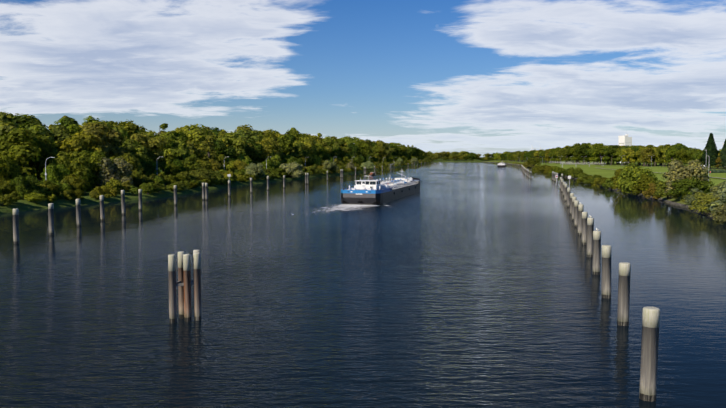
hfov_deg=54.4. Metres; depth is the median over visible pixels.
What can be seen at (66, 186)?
willow tree
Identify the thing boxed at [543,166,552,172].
willow tree
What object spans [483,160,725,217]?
ground bank
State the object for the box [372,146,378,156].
birch tree
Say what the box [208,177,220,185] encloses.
willow tree
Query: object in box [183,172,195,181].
willow tree
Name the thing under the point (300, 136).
broad tree
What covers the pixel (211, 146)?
tree
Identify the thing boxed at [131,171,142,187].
willow tree
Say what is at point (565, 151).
broad tree
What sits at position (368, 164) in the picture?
willow tree
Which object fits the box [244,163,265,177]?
bush
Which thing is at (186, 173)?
willow tree
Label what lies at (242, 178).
willow tree
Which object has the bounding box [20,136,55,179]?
broad tree
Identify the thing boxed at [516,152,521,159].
broad tree
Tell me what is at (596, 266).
pile
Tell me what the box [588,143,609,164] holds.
broad tree
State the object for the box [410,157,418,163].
willow tree
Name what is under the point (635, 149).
broad tree
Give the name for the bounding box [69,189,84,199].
bush
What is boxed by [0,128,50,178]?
broad tree
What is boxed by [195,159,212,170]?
willow tree
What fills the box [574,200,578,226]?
pile
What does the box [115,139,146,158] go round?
broad tree
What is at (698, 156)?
broad tree
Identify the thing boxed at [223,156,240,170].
willow tree
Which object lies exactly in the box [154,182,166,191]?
willow tree
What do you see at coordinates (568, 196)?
pile
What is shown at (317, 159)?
willow tree
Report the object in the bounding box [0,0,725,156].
sky
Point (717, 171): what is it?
hedge row
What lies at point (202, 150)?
broad tree
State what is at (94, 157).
willow tree
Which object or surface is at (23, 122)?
broad tree
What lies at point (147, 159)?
willow tree
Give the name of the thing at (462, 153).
broad tree
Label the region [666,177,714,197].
bush
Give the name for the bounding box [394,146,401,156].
broad tree
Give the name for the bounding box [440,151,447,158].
broad tree
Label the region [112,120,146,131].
broad tree
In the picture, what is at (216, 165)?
bush
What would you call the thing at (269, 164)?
willow tree
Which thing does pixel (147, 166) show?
willow tree
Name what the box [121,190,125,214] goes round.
pile
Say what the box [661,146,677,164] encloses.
broad tree
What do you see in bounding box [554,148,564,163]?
broad tree
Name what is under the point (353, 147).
broad tree
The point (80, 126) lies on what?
broad tree
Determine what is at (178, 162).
willow tree
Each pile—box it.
[13,208,18,243]
[48,203,53,234]
[76,199,80,225]
[99,195,104,220]
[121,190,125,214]
[138,189,141,210]
[174,185,176,204]
[202,183,207,199]
[228,180,230,196]
[250,178,252,192]
[305,173,308,183]
[564,184,567,200]
[567,188,570,206]
[569,193,573,214]
[572,197,576,220]
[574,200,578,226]
[578,204,583,234]
[582,212,587,244]
[586,217,593,256]
[592,231,600,274]
[601,245,611,298]
[617,262,630,325]
[639,307,659,401]
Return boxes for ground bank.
[0,161,433,213]
[423,157,501,161]
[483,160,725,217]
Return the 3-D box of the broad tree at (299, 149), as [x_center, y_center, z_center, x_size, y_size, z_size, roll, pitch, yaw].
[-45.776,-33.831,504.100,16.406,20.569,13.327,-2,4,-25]
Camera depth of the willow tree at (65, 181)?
195.00 m
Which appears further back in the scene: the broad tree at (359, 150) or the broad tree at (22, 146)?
the broad tree at (359, 150)
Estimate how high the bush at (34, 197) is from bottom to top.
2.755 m
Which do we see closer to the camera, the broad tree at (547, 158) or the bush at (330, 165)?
the bush at (330, 165)
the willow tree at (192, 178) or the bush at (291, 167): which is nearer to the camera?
the willow tree at (192, 178)
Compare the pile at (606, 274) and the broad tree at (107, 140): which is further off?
the broad tree at (107, 140)
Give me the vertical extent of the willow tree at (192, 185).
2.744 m
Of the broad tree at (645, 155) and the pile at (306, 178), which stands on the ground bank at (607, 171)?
the broad tree at (645, 155)
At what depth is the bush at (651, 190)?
208.79 m
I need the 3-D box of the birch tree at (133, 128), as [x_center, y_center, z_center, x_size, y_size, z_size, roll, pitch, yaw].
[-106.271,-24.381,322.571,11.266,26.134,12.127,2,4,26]
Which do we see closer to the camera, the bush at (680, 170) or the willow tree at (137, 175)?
the bush at (680, 170)
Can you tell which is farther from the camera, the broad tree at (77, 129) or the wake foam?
the broad tree at (77, 129)
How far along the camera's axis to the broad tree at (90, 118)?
389.13 m
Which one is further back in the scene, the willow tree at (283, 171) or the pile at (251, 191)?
the willow tree at (283, 171)
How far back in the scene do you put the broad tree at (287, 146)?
491.39 m
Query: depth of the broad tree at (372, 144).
917.48 m
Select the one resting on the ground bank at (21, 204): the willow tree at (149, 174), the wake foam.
the willow tree at (149, 174)
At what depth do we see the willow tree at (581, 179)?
348.99 m
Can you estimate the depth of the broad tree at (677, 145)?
608.51 m
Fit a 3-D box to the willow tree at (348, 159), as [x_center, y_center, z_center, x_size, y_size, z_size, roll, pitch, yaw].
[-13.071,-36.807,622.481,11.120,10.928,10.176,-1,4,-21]
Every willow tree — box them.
[0,155,23,193]
[0,157,7,182]
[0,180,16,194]
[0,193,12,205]
[4,191,20,202]
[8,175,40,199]
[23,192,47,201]
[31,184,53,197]
[40,163,69,183]
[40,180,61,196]
[47,194,57,202]
[49,151,92,182]
[56,183,71,191]
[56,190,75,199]
[60,177,80,190]
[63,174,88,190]
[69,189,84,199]
[79,150,118,187]
[82,185,91,193]
[89,191,97,198]
[90,157,133,184]
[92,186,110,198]
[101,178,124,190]
[109,187,118,196]
[111,153,143,177]
[117,186,127,193]
[121,158,144,178]
[121,180,134,190]
[128,185,138,195]
[130,153,154,170]
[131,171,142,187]
[133,176,150,185]
[138,158,156,174]
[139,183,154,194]
[141,182,159,192]
[142,175,155,182]
[143,172,155,179]
[149,157,159,174]
[153,176,164,184]
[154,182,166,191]
[160,171,171,185]
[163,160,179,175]
[164,159,185,173]
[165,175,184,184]
[166,183,180,190]
[168,182,183,190]
[176,171,189,181]
[180,181,189,188]
[181,153,201,173]
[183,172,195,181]
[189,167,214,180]
[189,182,197,188]
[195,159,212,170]
[199,154,220,168]
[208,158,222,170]
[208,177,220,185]
[211,171,223,178]
[215,154,227,170]
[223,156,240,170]
[225,170,235,179]
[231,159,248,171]
[237,154,251,164]
[237,175,247,181]
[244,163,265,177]
[261,159,273,169]
[263,154,280,168]
[270,167,280,175]
[270,168,285,174]
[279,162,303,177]
[281,155,289,162]
[283,158,295,163]
[289,156,304,166]
[298,154,307,166]
[307,164,320,173]
[310,153,321,166]
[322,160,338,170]
[334,158,344,165]
[346,156,353,163]
[346,161,356,169]
[351,155,359,163]
[360,161,373,170]
[364,155,372,161]
[378,162,389,169]
[395,158,403,165]
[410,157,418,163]
[523,162,533,167]
[526,158,540,165]
[536,165,548,171]
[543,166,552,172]
[548,166,564,174]
[560,169,568,175]
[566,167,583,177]
[577,177,584,182]
[584,177,594,184]
[591,177,606,186]
[602,178,615,189]
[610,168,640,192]
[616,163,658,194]
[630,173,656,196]
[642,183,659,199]
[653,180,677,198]
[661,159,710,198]
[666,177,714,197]
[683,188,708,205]
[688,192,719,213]
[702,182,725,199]
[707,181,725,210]
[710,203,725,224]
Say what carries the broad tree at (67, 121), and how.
on the ground bank at (21, 204)
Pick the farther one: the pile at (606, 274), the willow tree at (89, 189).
the willow tree at (89, 189)
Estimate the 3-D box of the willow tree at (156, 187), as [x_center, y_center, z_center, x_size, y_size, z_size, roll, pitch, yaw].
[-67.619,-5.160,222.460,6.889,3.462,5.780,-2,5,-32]
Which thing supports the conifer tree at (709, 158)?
on the ground bank at (607, 171)
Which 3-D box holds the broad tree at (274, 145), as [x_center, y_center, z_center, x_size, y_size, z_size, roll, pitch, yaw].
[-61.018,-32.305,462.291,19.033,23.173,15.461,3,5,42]
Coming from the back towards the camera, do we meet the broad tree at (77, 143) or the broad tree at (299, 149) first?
the broad tree at (299, 149)
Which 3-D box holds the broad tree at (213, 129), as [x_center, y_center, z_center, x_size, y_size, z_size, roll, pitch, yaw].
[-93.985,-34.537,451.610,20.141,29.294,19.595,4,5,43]
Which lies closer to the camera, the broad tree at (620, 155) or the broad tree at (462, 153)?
the broad tree at (620, 155)
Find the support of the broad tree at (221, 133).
on the ground bank at (21, 204)
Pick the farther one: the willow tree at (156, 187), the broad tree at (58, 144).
the broad tree at (58, 144)
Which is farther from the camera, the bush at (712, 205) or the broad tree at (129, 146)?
the broad tree at (129, 146)
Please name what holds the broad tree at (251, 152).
on the ground bank at (21, 204)
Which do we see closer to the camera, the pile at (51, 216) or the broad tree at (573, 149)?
the pile at (51, 216)
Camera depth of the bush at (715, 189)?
152.41 m
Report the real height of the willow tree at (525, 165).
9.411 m
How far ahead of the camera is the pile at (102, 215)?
140.22 m
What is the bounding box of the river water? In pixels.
[0,162,725,407]
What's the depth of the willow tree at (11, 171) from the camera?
192.73 m
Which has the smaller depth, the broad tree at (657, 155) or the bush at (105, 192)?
the bush at (105, 192)
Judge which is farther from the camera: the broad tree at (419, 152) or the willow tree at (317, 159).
the broad tree at (419, 152)
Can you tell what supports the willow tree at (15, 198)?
on the ground bank at (21, 204)
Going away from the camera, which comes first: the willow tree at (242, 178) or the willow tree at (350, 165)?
the willow tree at (242, 178)
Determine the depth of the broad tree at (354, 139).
839.60 m
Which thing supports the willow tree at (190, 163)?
on the ground bank at (21, 204)
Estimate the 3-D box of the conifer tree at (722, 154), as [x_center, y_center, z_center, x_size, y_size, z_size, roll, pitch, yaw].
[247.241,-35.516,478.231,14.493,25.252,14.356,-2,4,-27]
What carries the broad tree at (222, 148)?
on the ground bank at (21, 204)
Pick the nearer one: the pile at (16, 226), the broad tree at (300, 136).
the pile at (16, 226)
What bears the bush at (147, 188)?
on the ground bank at (21, 204)
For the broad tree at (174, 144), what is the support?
on the ground bank at (21, 204)
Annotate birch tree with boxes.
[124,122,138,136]
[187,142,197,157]
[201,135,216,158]
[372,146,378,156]
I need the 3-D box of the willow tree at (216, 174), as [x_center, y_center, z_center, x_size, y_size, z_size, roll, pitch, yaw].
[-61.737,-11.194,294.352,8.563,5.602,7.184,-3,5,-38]
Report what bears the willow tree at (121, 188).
on the ground bank at (21, 204)
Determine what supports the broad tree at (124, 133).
on the ground bank at (21, 204)
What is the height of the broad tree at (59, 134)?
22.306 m
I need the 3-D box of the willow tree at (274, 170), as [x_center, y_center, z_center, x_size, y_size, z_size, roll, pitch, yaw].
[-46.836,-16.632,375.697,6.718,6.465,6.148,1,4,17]
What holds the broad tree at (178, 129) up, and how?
on the ground bank at (21, 204)
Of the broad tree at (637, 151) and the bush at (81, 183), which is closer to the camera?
the bush at (81, 183)
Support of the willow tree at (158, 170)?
on the ground bank at (21, 204)
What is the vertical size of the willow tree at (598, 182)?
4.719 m
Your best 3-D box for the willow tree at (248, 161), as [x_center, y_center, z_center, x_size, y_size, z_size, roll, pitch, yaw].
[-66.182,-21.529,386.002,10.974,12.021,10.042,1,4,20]
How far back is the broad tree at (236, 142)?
398.28 m
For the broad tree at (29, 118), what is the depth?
284.27 m
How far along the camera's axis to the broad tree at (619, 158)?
731.12 m
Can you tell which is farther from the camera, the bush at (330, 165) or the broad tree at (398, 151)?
the broad tree at (398, 151)
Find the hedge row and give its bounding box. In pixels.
[707,169,725,172]
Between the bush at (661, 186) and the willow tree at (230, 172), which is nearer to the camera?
the bush at (661, 186)
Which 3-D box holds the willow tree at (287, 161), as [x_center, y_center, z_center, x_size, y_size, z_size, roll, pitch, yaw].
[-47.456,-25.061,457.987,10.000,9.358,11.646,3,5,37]
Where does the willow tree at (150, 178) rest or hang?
on the ground bank at (21, 204)
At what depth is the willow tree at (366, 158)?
731.64 m
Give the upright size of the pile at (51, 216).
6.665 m
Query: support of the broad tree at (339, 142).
on the ground bank at (21, 204)
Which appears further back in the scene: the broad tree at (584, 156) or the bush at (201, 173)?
the broad tree at (584, 156)
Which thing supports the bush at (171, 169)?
on the ground bank at (21, 204)
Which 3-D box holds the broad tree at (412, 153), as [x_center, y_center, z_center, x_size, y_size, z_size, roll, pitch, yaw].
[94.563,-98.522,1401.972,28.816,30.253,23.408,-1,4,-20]
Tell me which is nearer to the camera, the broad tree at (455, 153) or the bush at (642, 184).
the bush at (642, 184)
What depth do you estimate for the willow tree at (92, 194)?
194.61 m
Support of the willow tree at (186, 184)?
on the ground bank at (21, 204)
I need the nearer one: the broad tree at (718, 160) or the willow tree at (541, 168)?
the broad tree at (718, 160)
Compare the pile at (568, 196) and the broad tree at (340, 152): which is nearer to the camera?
the pile at (568, 196)
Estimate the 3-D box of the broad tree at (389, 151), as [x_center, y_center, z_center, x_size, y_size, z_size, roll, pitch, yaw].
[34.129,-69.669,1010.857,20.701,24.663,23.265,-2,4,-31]
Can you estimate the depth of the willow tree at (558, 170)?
493.48 m
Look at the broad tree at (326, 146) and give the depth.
568.44 m
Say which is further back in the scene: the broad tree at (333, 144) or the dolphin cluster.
the broad tree at (333, 144)
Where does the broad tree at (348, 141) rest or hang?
on the ground bank at (21, 204)
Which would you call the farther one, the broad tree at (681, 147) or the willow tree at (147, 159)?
the broad tree at (681, 147)
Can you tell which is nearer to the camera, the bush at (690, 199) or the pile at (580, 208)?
the pile at (580, 208)
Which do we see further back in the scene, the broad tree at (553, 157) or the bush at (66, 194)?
the broad tree at (553, 157)
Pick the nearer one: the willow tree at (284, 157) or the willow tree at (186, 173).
the willow tree at (186, 173)
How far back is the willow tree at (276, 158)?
430.44 m
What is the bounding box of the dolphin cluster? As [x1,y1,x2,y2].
[168,250,201,322]
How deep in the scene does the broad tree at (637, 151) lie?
673.51 m
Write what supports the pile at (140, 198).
in the river water
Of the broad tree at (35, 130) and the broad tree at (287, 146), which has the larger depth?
the broad tree at (287, 146)
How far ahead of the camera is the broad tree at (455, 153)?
1809.58 m
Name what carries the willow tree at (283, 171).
on the ground bank at (21, 204)
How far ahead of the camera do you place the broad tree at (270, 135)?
519.81 m
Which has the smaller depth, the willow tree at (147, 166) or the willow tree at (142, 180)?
the willow tree at (142, 180)
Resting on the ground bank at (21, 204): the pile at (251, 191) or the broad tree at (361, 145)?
the broad tree at (361, 145)
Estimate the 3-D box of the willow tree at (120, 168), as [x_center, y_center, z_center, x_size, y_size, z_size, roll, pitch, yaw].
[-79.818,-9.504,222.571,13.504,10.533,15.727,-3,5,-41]
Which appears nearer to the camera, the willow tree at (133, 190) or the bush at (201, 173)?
the willow tree at (133, 190)
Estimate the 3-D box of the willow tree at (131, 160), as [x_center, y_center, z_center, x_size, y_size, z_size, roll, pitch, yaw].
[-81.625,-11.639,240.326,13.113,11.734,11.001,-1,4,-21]
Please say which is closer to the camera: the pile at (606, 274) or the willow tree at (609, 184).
the pile at (606, 274)
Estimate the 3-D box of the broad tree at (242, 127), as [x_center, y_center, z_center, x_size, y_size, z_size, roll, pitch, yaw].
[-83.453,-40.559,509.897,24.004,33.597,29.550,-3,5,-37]
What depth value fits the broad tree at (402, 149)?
1194.42 m
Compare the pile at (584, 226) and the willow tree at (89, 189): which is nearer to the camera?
the pile at (584, 226)
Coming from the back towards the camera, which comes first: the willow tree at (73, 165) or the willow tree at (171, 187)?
the willow tree at (171, 187)
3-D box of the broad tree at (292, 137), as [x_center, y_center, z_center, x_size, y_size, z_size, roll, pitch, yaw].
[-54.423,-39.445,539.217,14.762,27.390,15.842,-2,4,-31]
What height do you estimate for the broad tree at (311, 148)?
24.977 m
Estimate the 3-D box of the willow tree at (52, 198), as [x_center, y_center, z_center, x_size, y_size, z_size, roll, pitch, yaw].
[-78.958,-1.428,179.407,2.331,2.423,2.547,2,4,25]
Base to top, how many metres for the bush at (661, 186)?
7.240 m
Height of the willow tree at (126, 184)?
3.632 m
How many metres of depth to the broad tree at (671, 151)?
585.12 m
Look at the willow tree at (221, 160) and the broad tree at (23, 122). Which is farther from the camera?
the willow tree at (221, 160)
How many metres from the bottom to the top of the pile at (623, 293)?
6.266 m
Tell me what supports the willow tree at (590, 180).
on the ground bank at (607, 171)
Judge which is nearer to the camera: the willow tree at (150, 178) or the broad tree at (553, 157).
the willow tree at (150, 178)
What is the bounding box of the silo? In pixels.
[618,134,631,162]
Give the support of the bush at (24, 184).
on the ground bank at (21, 204)
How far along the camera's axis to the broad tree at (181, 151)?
322.69 m
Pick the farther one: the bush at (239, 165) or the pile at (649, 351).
the bush at (239, 165)
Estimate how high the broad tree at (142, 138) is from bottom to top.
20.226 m
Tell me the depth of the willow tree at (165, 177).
252.06 m
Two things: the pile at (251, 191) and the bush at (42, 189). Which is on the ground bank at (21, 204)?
the bush at (42, 189)
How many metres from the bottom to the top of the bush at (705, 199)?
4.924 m
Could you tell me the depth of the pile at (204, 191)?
208.59 m
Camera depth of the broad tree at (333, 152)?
584.52 m
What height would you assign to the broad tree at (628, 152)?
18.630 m
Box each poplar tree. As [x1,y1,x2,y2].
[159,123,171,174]
[277,139,282,158]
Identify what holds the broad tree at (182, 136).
on the ground bank at (21, 204)
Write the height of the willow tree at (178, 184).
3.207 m
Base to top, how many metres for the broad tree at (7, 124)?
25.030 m
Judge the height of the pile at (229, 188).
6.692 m
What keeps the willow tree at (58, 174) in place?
on the ground bank at (21, 204)
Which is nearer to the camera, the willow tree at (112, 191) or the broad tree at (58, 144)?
the willow tree at (112, 191)
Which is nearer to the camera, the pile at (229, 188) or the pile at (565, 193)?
the pile at (565, 193)
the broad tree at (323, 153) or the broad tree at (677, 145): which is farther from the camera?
the broad tree at (677, 145)
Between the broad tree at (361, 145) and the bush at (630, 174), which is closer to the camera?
the bush at (630, 174)
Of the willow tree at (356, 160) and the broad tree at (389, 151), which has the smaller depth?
the willow tree at (356, 160)
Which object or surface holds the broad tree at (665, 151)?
on the ground bank at (607, 171)
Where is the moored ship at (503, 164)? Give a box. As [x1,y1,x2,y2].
[497,162,505,166]
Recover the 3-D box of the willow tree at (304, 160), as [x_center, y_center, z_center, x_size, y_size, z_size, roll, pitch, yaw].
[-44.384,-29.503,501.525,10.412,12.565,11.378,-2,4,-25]
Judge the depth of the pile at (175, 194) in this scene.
185.91 m
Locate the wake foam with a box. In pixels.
[318,204,388,211]
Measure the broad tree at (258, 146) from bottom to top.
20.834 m
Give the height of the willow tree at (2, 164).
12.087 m
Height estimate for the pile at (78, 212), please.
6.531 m
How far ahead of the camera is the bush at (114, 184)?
207.85 m
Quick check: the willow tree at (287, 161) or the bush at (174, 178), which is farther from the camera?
the willow tree at (287, 161)
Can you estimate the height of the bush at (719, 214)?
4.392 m
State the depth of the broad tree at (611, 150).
756.18 m
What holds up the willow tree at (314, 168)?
on the ground bank at (21, 204)
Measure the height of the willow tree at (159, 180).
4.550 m
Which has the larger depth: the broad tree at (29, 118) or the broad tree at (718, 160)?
the broad tree at (718, 160)
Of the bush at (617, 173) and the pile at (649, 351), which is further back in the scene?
the bush at (617, 173)
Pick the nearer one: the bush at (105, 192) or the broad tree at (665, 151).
the bush at (105, 192)
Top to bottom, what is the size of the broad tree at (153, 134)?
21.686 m
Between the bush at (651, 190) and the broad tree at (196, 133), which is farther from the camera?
the broad tree at (196, 133)
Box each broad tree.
[0,111,18,165]
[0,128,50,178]
[13,113,41,123]
[13,114,54,160]
[15,125,58,180]
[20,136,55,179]
[48,134,62,164]
[51,117,78,132]
[51,124,73,156]
[58,132,105,157]
[63,124,80,151]
[79,120,131,141]
[81,121,126,184]
[82,116,99,124]
[91,121,128,146]
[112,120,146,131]
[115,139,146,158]
[129,133,164,169]
[137,130,169,169]
[159,132,181,168]
[171,142,190,159]
[172,131,187,145]
[174,126,191,140]
[180,124,217,159]
[189,140,206,158]
[210,127,226,136]
[213,140,235,157]
[215,132,246,158]
[218,130,225,137]
[234,124,257,135]
[234,129,263,142]
[243,143,259,163]
[244,139,262,160]
[253,141,273,161]
[261,137,281,157]
[262,129,279,133]
[265,131,276,137]
[277,135,293,155]
[285,130,308,154]
[285,134,297,155]
[288,142,308,158]
[293,137,316,163]
[314,140,333,159]
[314,144,320,155]
[316,144,328,160]
[323,137,340,155]
[326,142,335,156]
[334,139,352,154]
[336,147,345,157]
[342,136,360,141]
[343,139,353,145]
[348,143,357,156]
[353,145,364,156]
[354,140,371,157]
[365,139,377,156]
[371,140,388,158]
[386,147,394,156]
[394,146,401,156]
[399,146,406,156]
[407,147,416,155]
[414,147,421,156]
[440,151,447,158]
[450,152,461,158]
[458,151,468,158]
[469,152,476,158]
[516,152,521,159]
[545,150,551,162]
[548,148,562,163]
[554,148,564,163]
[560,146,570,163]
[568,143,579,163]
[575,145,590,163]
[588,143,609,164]
[603,145,616,164]
[615,147,624,164]
[616,149,624,164]
[621,147,635,163]
[633,146,639,165]
[634,146,646,162]
[640,147,654,165]
[654,146,664,165]
[656,144,667,166]
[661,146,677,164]
[664,146,675,161]
[666,146,679,162]
[674,143,688,148]
[675,145,687,163]
[675,148,689,163]
[686,148,696,164]
[693,151,701,163]
[715,157,722,166]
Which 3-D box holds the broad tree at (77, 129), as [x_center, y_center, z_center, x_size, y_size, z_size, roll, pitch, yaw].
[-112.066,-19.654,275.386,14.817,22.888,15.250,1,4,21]
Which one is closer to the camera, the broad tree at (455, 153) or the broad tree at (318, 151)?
the broad tree at (318, 151)
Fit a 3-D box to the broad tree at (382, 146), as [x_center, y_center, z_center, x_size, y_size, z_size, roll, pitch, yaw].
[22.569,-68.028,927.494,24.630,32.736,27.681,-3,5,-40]
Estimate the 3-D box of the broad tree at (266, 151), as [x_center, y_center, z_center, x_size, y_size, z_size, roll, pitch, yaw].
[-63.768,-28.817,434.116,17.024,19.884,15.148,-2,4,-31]
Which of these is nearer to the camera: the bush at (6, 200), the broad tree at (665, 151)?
the bush at (6, 200)
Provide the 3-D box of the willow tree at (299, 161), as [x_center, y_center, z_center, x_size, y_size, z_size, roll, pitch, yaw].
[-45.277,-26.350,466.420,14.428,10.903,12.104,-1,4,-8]
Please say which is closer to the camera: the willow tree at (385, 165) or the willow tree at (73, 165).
the willow tree at (73, 165)
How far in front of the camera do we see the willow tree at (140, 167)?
250.96 m
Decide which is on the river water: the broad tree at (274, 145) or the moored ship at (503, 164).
the moored ship at (503, 164)
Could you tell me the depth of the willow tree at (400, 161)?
787.11 m
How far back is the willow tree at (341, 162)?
575.84 m
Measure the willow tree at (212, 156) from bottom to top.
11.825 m
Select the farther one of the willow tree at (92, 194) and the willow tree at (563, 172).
the willow tree at (563, 172)
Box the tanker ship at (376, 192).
[341,174,419,204]
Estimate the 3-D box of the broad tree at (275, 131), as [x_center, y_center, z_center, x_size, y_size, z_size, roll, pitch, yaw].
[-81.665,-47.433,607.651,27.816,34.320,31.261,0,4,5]
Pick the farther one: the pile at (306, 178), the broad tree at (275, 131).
the broad tree at (275, 131)
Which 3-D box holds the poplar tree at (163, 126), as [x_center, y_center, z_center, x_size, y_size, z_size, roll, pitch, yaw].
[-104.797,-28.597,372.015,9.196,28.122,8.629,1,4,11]
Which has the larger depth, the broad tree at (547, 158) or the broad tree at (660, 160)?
the broad tree at (547, 158)
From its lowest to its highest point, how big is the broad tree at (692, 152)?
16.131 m
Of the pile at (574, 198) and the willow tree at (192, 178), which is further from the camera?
the willow tree at (192, 178)
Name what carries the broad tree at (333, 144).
on the ground bank at (21, 204)
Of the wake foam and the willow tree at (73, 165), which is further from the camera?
the willow tree at (73, 165)
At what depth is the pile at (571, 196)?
155.32 m
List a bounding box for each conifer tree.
[700,133,718,167]
[717,139,725,166]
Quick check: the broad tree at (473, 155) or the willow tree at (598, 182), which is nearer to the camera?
the willow tree at (598, 182)
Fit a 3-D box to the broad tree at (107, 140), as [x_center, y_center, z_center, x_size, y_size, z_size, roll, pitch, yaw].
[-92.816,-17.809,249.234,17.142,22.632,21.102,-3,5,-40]
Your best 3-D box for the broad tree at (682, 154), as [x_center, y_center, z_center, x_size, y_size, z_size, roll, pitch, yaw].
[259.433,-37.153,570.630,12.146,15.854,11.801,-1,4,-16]
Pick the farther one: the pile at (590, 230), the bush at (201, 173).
the bush at (201, 173)
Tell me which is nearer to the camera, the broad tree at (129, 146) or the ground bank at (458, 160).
the broad tree at (129, 146)
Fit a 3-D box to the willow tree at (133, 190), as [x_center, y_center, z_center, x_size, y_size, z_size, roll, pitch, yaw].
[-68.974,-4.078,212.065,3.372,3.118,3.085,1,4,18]
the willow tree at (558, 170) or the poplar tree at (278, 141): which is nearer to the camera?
the poplar tree at (278, 141)
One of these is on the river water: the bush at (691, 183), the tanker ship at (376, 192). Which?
the tanker ship at (376, 192)

